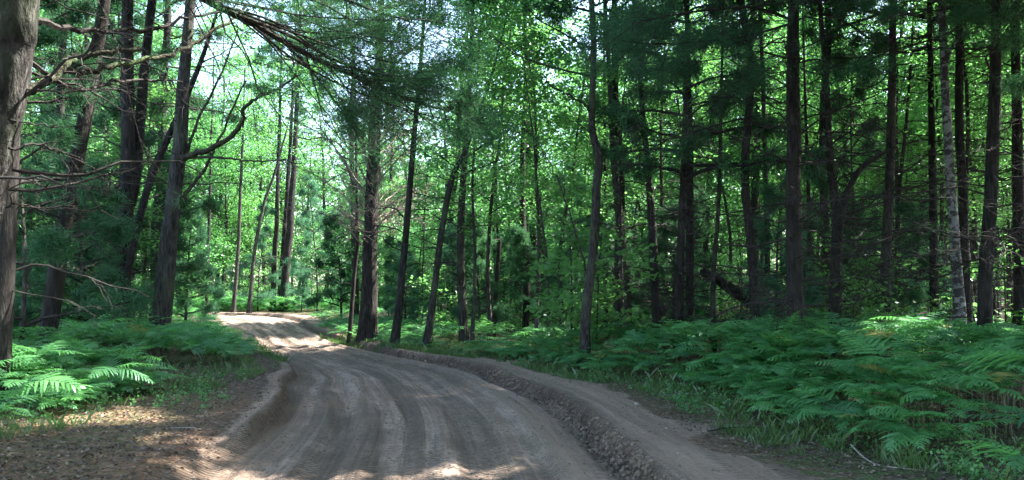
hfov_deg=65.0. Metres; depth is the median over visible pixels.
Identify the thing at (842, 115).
slim tree
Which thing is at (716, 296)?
woodland shrub
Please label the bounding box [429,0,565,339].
slim tree
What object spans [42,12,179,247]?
slim tree
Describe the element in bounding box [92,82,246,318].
young pine
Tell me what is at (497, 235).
slim tree
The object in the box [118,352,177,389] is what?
bracken fern
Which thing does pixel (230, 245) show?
hardwood sapling
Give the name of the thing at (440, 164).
hardwood sapling
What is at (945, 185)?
slim tree
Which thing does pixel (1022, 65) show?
slim tree
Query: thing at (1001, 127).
slim tree
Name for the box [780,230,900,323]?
woodland shrub
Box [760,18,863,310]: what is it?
slim tree
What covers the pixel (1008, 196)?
slim tree
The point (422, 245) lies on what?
hardwood sapling
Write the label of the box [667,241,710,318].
young pine
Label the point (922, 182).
slim tree
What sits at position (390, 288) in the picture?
young pine
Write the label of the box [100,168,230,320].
hardwood sapling
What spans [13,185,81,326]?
young pine
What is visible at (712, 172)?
slim tree
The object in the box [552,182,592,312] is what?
hardwood sapling
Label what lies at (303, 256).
hardwood sapling
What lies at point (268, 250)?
hardwood sapling
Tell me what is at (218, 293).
young pine
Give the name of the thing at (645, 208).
hardwood sapling
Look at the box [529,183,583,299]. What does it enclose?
hardwood sapling
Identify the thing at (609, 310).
woodland shrub
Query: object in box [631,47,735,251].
slim tree
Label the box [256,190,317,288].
hardwood sapling
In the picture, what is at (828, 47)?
dead tree
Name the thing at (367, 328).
pine tree
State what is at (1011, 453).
bracken fern
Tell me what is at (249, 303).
slim tree
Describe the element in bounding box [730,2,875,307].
slim tree
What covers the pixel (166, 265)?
pine tree
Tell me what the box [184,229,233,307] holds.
hardwood sapling
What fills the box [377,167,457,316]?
hardwood sapling
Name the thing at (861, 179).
slim tree
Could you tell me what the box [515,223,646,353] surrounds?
woodland shrub
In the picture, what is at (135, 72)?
hardwood tree
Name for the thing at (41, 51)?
slim tree
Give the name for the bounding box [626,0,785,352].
slim tree
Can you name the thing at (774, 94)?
slim tree
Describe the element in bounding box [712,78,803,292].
slim tree
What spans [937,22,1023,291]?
slim tree
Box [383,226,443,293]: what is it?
hardwood sapling
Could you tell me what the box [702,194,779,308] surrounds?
hardwood sapling
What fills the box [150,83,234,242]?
hardwood tree
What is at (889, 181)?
pine tree
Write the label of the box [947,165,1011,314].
hardwood sapling
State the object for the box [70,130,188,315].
hardwood sapling
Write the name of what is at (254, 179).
hardwood tree
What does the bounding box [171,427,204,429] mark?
fallen stick
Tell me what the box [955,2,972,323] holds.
dead tree
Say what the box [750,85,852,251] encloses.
slim tree
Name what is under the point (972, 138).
slim tree
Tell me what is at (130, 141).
pine tree
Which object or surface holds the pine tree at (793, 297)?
on the forest ground at (820, 472)
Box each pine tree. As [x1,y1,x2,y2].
[0,0,164,404]
[0,0,535,234]
[18,0,224,372]
[20,0,156,318]
[20,5,118,202]
[21,0,120,301]
[31,0,221,345]
[40,1,172,177]
[48,0,249,296]
[66,0,206,281]
[100,0,316,351]
[144,62,224,304]
[234,0,342,311]
[236,0,333,311]
[246,5,341,310]
[261,0,485,345]
[314,0,502,344]
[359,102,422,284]
[386,101,437,238]
[388,0,543,341]
[418,72,480,208]
[472,9,585,317]
[481,97,519,298]
[504,0,685,346]
[543,0,748,353]
[555,0,785,349]
[564,0,1015,364]
[586,0,843,351]
[655,3,753,305]
[675,5,830,295]
[708,0,977,359]
[759,0,1022,349]
[779,2,886,320]
[802,0,1023,344]
[809,0,953,274]
[811,0,1023,326]
[877,0,1023,330]
[902,24,1002,265]
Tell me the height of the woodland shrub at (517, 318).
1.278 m
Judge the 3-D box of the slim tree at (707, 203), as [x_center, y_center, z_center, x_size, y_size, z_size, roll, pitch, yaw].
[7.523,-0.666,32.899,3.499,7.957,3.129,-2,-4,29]
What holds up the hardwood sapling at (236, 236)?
on the forest ground at (820, 472)
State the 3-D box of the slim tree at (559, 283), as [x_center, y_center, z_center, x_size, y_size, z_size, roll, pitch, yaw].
[1.485,-1.608,21.407,4.133,8.783,4.005,2,-4,-33]
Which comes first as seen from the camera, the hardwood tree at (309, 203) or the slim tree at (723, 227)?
the slim tree at (723, 227)
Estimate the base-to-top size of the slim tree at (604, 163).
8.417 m
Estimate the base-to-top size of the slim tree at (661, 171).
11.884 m
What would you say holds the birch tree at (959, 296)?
on the forest ground at (820, 472)
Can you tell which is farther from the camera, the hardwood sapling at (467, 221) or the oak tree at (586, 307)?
the hardwood sapling at (467, 221)
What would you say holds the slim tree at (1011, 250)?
on the forest ground at (820, 472)
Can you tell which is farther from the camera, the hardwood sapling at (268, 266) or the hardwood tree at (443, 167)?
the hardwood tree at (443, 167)
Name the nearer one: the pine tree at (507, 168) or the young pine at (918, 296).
the young pine at (918, 296)
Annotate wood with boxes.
[23,109,1003,298]
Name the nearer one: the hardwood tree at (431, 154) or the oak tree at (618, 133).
the oak tree at (618, 133)
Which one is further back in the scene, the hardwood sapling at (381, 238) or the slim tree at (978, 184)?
the hardwood sapling at (381, 238)
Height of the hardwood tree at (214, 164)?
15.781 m
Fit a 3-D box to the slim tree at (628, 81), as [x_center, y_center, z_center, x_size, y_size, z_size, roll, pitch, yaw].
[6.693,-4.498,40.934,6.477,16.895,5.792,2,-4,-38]
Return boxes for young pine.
[13,151,157,330]
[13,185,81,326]
[14,0,159,367]
[15,186,49,308]
[15,212,99,332]
[16,110,108,317]
[19,9,213,305]
[69,74,223,317]
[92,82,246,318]
[136,200,197,304]
[145,198,227,320]
[225,195,291,310]
[282,174,348,310]
[291,278,310,311]
[303,210,361,317]
[322,173,392,299]
[342,260,361,305]
[379,235,419,312]
[380,246,425,326]
[390,239,436,325]
[420,220,485,330]
[427,258,446,310]
[446,201,514,336]
[450,235,492,318]
[481,229,514,304]
[491,189,558,297]
[498,222,558,324]
[531,161,612,318]
[566,121,685,308]
[586,197,651,323]
[631,180,720,343]
[638,192,699,299]
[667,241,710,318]
[729,168,828,350]
[772,231,824,315]
[779,66,942,316]
[839,186,901,315]
[879,195,952,319]
[918,254,929,308]
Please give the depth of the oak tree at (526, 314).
24.10 m
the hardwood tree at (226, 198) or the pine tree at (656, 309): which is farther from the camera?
the hardwood tree at (226, 198)
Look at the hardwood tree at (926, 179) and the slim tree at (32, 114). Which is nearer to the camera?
the slim tree at (32, 114)
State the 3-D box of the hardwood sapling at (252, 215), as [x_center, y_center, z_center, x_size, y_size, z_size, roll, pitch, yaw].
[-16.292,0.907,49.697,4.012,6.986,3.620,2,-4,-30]
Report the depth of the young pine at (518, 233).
23.85 m
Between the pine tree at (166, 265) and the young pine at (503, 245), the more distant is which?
the young pine at (503, 245)
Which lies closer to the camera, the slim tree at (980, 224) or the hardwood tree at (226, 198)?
the slim tree at (980, 224)
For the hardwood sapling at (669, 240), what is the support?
on the forest ground at (820, 472)
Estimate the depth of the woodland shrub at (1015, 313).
17.20 m
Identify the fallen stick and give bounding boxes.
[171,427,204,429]
[707,427,771,431]
[850,444,953,472]
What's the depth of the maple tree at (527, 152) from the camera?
29.16 m
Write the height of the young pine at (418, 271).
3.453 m
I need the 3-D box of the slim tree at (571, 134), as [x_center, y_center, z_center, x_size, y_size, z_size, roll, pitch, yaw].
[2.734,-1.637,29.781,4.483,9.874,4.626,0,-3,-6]
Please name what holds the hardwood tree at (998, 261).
on the forest ground at (820, 472)
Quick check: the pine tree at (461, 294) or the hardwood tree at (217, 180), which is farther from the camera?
the hardwood tree at (217, 180)
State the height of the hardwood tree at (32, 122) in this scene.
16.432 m
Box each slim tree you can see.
[21,48,113,199]
[22,49,65,193]
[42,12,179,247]
[93,103,207,286]
[148,107,208,202]
[167,12,265,313]
[192,22,289,312]
[245,31,326,312]
[246,0,429,342]
[404,0,538,343]
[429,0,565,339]
[432,41,548,318]
[440,3,550,273]
[442,0,619,334]
[450,4,565,323]
[455,1,613,347]
[494,0,656,338]
[501,9,653,339]
[531,70,630,320]
[540,160,562,241]
[545,107,608,236]
[547,68,639,317]
[552,0,681,346]
[557,63,658,212]
[582,133,656,214]
[583,1,730,323]
[585,75,677,282]
[585,107,659,243]
[586,56,666,241]
[587,0,679,197]
[592,77,677,276]
[621,10,743,296]
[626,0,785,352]
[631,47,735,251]
[634,57,717,262]
[639,1,774,317]
[645,19,736,307]
[657,139,732,293]
[659,111,739,248]
[668,48,744,233]
[677,107,742,311]
[679,103,740,252]
[695,59,810,232]
[701,38,801,274]
[704,0,819,335]
[709,151,750,293]
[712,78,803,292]
[723,0,876,253]
[728,76,819,279]
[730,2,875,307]
[730,11,814,255]
[740,21,841,225]
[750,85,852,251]
[756,49,870,248]
[759,13,899,323]
[760,6,870,307]
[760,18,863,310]
[770,8,917,274]
[777,127,859,262]
[782,91,882,288]
[803,3,984,293]
[835,102,912,242]
[837,128,893,288]
[842,133,922,283]
[846,71,955,316]
[849,91,944,271]
[853,0,1023,321]
[854,7,920,241]
[855,90,886,256]
[857,5,988,313]
[861,0,1020,321]
[862,108,957,313]
[865,63,955,316]
[874,25,1010,316]
[881,2,1010,265]
[882,56,981,320]
[883,18,1023,316]
[898,87,987,318]
[906,1,1023,324]
[906,40,1010,258]
[908,24,1021,233]
[910,108,1022,287]
[911,92,1002,280]
[934,24,1021,217]
[936,32,1023,326]
[936,79,1023,314]
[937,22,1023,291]
[942,79,1012,321]
[950,18,1023,205]
[950,59,1023,326]
[981,98,1011,226]
[995,196,1012,294]
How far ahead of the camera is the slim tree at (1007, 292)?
30.03 m
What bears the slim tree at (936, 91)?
on the forest ground at (820, 472)
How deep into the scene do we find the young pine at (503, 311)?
22.82 m
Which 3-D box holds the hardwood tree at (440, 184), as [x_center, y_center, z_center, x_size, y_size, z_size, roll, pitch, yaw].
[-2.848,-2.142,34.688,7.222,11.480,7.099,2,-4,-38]
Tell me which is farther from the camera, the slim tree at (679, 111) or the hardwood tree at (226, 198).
the hardwood tree at (226, 198)
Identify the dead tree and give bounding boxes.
[492,236,521,336]
[819,2,831,304]
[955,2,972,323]
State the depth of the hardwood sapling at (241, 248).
52.61 m
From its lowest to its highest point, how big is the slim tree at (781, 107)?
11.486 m
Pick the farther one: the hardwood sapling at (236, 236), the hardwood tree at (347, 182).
the hardwood tree at (347, 182)
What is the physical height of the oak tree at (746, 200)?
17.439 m
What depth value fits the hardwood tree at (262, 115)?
56.36 m
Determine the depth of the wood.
96.08 m
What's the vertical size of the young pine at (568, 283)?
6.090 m
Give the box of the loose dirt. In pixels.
[245,342,719,479]
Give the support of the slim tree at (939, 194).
on the forest ground at (820, 472)
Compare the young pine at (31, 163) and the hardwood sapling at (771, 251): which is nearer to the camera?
the young pine at (31, 163)
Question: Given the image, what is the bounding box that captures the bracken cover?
[0,293,1023,453]
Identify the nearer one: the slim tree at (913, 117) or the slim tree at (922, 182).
the slim tree at (913, 117)
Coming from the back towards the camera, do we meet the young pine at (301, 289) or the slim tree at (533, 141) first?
the young pine at (301, 289)
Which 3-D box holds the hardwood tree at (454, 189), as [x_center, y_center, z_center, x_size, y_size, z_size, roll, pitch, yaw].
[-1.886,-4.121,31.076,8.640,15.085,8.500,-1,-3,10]
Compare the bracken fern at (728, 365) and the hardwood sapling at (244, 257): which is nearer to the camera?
the bracken fern at (728, 365)
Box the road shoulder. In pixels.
[215,311,818,479]
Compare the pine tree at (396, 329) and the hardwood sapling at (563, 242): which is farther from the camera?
the hardwood sapling at (563, 242)
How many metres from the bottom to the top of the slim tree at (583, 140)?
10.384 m
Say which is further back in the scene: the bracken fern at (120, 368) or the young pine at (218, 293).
the young pine at (218, 293)
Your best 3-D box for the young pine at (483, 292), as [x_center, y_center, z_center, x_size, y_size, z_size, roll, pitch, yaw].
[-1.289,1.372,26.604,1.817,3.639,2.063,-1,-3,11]
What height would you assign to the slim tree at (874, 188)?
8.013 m
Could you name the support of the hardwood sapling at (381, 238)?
on the forest ground at (820, 472)
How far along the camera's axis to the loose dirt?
8.82 m
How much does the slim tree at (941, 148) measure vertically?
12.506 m
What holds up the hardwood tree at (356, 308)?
on the forest ground at (820, 472)
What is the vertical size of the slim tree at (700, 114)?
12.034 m
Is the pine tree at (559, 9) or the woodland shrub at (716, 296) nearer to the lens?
the pine tree at (559, 9)
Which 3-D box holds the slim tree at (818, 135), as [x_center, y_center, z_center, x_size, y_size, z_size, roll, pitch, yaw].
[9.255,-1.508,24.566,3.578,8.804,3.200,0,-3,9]
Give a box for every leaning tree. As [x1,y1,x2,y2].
[105,0,327,352]
[366,0,601,347]
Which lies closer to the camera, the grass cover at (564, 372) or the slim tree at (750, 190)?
the grass cover at (564, 372)
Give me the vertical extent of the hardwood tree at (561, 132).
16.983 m
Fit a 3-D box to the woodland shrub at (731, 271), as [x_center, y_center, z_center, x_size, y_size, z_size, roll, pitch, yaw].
[6.011,1.630,20.740,2.776,2.344,2.402,2,-3,-26]
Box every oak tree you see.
[415,0,683,366]
[520,13,529,335]
[611,0,624,346]
[738,0,759,351]
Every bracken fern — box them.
[0,380,44,428]
[1,370,84,417]
[30,340,88,368]
[37,383,116,401]
[88,363,154,397]
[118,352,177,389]
[190,333,235,354]
[613,354,652,368]
[718,354,753,374]
[785,389,815,397]
[847,321,901,331]
[952,436,1023,471]
[955,347,1023,371]
[966,405,1023,427]
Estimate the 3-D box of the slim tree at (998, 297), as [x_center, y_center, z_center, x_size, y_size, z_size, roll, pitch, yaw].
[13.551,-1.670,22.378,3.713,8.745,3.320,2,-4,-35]
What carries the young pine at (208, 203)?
on the forest ground at (820, 472)
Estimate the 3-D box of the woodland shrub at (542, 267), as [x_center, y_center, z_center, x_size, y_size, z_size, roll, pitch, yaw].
[1.684,1.168,16.146,3.165,3.018,2.917,-1,-3,22]
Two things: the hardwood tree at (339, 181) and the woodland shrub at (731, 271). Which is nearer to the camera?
the woodland shrub at (731, 271)
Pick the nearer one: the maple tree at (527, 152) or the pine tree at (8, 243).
the pine tree at (8, 243)
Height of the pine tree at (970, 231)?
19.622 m
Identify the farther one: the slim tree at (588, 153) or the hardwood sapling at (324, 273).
the slim tree at (588, 153)
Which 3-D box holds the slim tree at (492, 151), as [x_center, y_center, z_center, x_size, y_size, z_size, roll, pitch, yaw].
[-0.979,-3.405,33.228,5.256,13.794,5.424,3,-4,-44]
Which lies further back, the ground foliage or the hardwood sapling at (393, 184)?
the hardwood sapling at (393, 184)
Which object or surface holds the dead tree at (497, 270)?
on the forest ground at (820, 472)
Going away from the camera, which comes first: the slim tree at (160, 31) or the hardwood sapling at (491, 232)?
the slim tree at (160, 31)
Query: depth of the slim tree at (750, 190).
34.43 m
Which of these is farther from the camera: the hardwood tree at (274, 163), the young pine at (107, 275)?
the hardwood tree at (274, 163)
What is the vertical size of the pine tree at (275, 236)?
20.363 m
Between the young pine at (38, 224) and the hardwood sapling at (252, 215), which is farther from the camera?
the hardwood sapling at (252, 215)
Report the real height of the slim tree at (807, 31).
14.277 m
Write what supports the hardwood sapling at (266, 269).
on the forest ground at (820, 472)
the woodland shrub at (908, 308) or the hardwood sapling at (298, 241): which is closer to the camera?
the woodland shrub at (908, 308)
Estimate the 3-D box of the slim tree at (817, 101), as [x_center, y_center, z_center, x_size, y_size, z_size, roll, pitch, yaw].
[10.109,-2.266,24.924,4.639,10.423,4.495,-1,-3,13]
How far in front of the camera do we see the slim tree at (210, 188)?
38.35 m
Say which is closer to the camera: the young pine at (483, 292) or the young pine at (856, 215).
the young pine at (856, 215)
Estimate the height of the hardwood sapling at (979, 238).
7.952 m
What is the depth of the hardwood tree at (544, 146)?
58.23 m
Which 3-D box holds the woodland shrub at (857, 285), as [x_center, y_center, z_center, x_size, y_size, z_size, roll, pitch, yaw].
[6.717,1.568,16.058,2.327,2.027,2.203,-3,-4,42]
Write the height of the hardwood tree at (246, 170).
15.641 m
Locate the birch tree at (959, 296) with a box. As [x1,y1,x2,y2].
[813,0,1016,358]
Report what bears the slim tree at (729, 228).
on the forest ground at (820, 472)
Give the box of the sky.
[29,0,928,285]
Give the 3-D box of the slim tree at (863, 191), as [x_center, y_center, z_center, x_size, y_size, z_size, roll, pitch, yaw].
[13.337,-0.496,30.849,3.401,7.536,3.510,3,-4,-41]
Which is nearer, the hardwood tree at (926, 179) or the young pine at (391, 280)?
the young pine at (391, 280)
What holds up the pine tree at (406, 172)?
on the forest ground at (820, 472)
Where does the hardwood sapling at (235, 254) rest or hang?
on the forest ground at (820, 472)
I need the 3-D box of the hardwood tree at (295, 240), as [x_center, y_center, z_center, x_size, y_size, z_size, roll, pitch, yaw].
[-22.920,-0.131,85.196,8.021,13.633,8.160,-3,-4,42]
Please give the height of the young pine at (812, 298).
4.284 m
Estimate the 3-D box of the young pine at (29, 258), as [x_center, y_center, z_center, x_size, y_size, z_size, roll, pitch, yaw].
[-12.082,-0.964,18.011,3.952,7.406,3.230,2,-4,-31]
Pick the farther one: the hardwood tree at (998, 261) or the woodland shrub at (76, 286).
the hardwood tree at (998, 261)
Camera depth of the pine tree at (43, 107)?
25.35 m
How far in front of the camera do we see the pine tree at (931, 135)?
18.13 m
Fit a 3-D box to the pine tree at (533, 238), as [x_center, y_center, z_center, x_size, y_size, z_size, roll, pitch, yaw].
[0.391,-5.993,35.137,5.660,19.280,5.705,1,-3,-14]
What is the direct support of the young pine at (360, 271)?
on the forest ground at (820, 472)
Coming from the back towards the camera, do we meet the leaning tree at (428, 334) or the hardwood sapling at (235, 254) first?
the hardwood sapling at (235, 254)
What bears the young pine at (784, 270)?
on the forest ground at (820, 472)
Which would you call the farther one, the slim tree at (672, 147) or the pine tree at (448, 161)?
the pine tree at (448, 161)
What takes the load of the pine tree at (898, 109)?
on the forest ground at (820, 472)
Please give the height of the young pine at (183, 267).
9.263 m
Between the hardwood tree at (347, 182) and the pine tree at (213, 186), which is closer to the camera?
the pine tree at (213, 186)
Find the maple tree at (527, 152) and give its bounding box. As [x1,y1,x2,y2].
[447,0,609,327]
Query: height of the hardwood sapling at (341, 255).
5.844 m
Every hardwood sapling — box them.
[23,166,104,326]
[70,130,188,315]
[86,176,152,308]
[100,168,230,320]
[137,200,222,302]
[183,215,239,302]
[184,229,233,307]
[211,206,252,290]
[212,192,265,291]
[213,218,259,294]
[217,198,279,294]
[218,197,267,289]
[218,233,261,295]
[228,198,283,293]
[247,213,299,292]
[250,231,297,293]
[254,242,296,286]
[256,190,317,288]
[290,231,320,296]
[291,234,329,296]
[302,229,330,292]
[305,234,342,295]
[308,187,394,301]
[309,223,349,291]
[321,176,400,303]
[359,223,430,315]
[360,209,388,288]
[361,179,428,310]
[377,153,457,326]
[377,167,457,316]
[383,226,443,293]
[396,216,437,304]
[409,225,432,279]
[412,209,479,304]
[415,148,489,286]
[435,177,505,293]
[453,197,517,308]
[467,200,514,302]
[474,172,518,296]
[475,155,571,326]
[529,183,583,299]
[545,199,600,301]
[545,223,583,302]
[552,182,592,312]
[554,184,644,298]
[627,172,673,283]
[636,196,714,303]
[636,221,676,290]
[668,220,735,295]
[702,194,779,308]
[708,213,779,311]
[709,209,759,308]
[732,212,784,273]
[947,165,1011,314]
[947,167,1011,261]
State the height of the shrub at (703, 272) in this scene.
3.061 m
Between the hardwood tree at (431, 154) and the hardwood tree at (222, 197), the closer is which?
the hardwood tree at (222, 197)
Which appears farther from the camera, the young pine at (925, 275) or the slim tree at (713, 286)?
the young pine at (925, 275)
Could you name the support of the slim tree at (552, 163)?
on the forest ground at (820, 472)
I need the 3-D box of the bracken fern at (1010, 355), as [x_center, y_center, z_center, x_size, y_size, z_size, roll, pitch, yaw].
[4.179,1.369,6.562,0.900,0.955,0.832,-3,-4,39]
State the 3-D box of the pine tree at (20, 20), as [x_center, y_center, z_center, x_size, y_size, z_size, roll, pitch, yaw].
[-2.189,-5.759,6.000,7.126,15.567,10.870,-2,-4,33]
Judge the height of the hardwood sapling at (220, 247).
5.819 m
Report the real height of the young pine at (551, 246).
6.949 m
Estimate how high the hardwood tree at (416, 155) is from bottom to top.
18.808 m
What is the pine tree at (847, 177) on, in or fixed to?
on the forest ground at (820, 472)
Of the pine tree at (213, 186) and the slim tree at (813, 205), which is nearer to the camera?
the slim tree at (813, 205)
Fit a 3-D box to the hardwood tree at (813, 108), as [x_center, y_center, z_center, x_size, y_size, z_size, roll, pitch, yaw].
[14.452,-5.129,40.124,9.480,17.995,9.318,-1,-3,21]
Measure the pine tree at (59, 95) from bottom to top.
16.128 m
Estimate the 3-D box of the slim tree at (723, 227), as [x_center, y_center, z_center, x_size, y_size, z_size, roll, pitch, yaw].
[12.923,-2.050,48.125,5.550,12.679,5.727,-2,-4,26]
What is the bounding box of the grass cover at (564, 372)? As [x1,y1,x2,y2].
[0,330,1023,479]
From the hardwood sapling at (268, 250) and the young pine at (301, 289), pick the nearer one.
the young pine at (301, 289)
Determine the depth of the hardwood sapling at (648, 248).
37.17 m
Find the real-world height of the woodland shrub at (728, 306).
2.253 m
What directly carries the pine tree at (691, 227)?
on the forest ground at (820, 472)
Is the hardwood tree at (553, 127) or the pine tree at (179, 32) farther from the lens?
the hardwood tree at (553, 127)
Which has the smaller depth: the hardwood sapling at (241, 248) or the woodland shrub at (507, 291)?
the woodland shrub at (507, 291)
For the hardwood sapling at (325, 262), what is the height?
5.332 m
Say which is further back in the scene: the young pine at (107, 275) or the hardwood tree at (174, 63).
the hardwood tree at (174, 63)
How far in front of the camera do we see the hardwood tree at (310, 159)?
59.02 m
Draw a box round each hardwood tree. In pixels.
[20,0,155,194]
[20,4,74,188]
[20,10,94,197]
[23,0,229,317]
[67,2,177,184]
[113,64,237,283]
[118,17,199,129]
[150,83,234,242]
[169,4,291,287]
[185,134,257,291]
[187,122,281,307]
[188,115,257,252]
[192,107,237,294]
[199,111,302,294]
[207,43,307,291]
[216,51,343,265]
[218,109,276,300]
[223,84,318,292]
[257,127,350,295]
[258,1,426,316]
[258,61,365,287]
[268,183,320,296]
[271,153,340,283]
[274,160,326,289]
[311,134,402,293]
[314,118,413,238]
[316,146,361,261]
[352,1,573,319]
[366,63,514,264]
[386,102,442,276]
[419,97,456,239]
[420,126,477,302]
[448,0,606,317]
[501,100,601,224]
[539,79,571,205]
[546,67,597,179]
[621,13,728,205]
[713,12,777,276]
[715,0,878,218]
[866,24,980,312]
[979,124,1023,310]
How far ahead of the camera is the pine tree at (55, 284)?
13.98 m
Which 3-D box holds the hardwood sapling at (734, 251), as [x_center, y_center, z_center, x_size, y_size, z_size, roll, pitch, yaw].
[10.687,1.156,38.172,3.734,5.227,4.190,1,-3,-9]
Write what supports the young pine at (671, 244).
on the forest ground at (820, 472)
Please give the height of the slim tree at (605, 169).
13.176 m
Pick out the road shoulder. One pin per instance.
(607, 406)
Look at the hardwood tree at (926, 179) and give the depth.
41.77 m
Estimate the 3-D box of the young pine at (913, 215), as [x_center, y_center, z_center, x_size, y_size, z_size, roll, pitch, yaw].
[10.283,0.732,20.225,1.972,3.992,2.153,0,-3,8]
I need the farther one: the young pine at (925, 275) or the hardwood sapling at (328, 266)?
the hardwood sapling at (328, 266)
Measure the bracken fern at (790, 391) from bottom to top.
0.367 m
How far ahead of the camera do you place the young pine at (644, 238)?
24.06 m
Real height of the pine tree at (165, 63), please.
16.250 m
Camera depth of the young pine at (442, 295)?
42.12 m
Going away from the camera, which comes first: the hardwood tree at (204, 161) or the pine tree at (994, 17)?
the pine tree at (994, 17)
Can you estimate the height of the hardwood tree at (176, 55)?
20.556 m
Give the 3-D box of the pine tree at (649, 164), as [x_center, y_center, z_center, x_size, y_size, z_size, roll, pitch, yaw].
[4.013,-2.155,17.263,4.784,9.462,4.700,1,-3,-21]
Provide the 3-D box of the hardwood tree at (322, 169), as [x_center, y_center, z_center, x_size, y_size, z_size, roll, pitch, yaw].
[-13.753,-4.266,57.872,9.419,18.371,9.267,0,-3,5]
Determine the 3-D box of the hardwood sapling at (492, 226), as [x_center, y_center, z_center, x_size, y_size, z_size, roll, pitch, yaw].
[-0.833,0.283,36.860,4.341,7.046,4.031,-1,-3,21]
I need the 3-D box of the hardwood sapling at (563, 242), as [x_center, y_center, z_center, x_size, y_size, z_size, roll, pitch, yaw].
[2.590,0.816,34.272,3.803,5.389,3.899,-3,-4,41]
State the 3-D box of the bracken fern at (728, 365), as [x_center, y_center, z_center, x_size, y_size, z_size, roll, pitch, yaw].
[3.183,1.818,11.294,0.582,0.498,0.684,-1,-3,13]
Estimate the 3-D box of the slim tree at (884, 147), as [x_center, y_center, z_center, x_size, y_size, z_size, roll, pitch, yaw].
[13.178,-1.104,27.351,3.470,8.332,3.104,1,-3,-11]
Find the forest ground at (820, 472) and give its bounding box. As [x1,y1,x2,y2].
[0,285,1023,479]
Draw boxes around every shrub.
[29,265,132,338]
[405,265,475,326]
[481,273,513,306]
[504,300,534,332]
[511,222,681,357]
[511,281,553,322]
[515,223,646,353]
[568,259,612,319]
[635,260,672,321]
[666,243,784,350]
[684,268,748,320]
[697,258,805,321]
[698,276,728,302]
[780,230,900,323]
[804,281,892,322]
[815,272,904,351]
[842,253,972,347]
[912,234,1023,330]
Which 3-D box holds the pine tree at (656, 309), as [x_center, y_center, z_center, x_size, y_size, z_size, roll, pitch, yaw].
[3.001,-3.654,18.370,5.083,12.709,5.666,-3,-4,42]
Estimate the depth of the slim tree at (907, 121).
20.11 m
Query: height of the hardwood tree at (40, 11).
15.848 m
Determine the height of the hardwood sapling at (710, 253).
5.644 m
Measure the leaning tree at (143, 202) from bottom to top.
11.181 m
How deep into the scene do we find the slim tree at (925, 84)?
18.40 m
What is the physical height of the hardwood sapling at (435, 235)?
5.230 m
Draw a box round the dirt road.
[153,312,678,479]
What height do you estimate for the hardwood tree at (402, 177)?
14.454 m
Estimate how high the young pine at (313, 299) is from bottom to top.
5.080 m
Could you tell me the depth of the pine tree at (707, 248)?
34.48 m
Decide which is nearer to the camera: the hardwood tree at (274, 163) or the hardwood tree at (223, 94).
the hardwood tree at (223, 94)
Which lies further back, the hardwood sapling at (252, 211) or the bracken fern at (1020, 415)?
the hardwood sapling at (252, 211)
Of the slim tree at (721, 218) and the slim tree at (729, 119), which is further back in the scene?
the slim tree at (721, 218)
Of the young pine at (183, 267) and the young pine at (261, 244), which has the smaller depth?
the young pine at (183, 267)
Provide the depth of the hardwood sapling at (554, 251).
36.20 m
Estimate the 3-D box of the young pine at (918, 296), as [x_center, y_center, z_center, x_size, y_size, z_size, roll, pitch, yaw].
[8.050,-0.758,18.765,3.706,6.755,3.029,-1,-3,20]
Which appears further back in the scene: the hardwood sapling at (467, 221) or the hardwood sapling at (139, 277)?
the hardwood sapling at (467, 221)
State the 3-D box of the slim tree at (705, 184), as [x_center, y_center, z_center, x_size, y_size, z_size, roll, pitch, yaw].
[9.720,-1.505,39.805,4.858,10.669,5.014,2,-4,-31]
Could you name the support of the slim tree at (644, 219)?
on the forest ground at (820, 472)
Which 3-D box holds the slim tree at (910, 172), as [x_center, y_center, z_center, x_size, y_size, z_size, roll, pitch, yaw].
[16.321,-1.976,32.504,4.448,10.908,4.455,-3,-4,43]
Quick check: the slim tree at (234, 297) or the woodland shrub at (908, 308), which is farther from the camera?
the slim tree at (234, 297)
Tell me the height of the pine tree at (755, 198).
18.927 m
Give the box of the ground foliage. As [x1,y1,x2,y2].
[8,333,1023,479]
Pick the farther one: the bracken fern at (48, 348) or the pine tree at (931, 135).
the pine tree at (931, 135)
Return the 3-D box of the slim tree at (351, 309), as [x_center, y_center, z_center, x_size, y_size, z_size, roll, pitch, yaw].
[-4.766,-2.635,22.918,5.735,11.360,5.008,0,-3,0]
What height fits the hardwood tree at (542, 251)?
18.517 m
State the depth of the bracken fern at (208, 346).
13.21 m
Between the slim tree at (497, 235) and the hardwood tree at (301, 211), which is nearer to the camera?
the slim tree at (497, 235)
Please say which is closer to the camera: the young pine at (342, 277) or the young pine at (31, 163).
the young pine at (31, 163)
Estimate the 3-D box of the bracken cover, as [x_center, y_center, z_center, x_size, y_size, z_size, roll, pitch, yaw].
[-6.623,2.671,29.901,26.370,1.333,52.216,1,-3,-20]
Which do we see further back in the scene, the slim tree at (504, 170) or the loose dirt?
the slim tree at (504, 170)
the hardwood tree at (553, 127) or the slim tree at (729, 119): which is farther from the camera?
the hardwood tree at (553, 127)
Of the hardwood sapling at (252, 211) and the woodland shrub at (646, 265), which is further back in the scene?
the hardwood sapling at (252, 211)
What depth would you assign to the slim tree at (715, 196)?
46.18 m
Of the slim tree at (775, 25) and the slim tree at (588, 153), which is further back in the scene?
the slim tree at (588, 153)

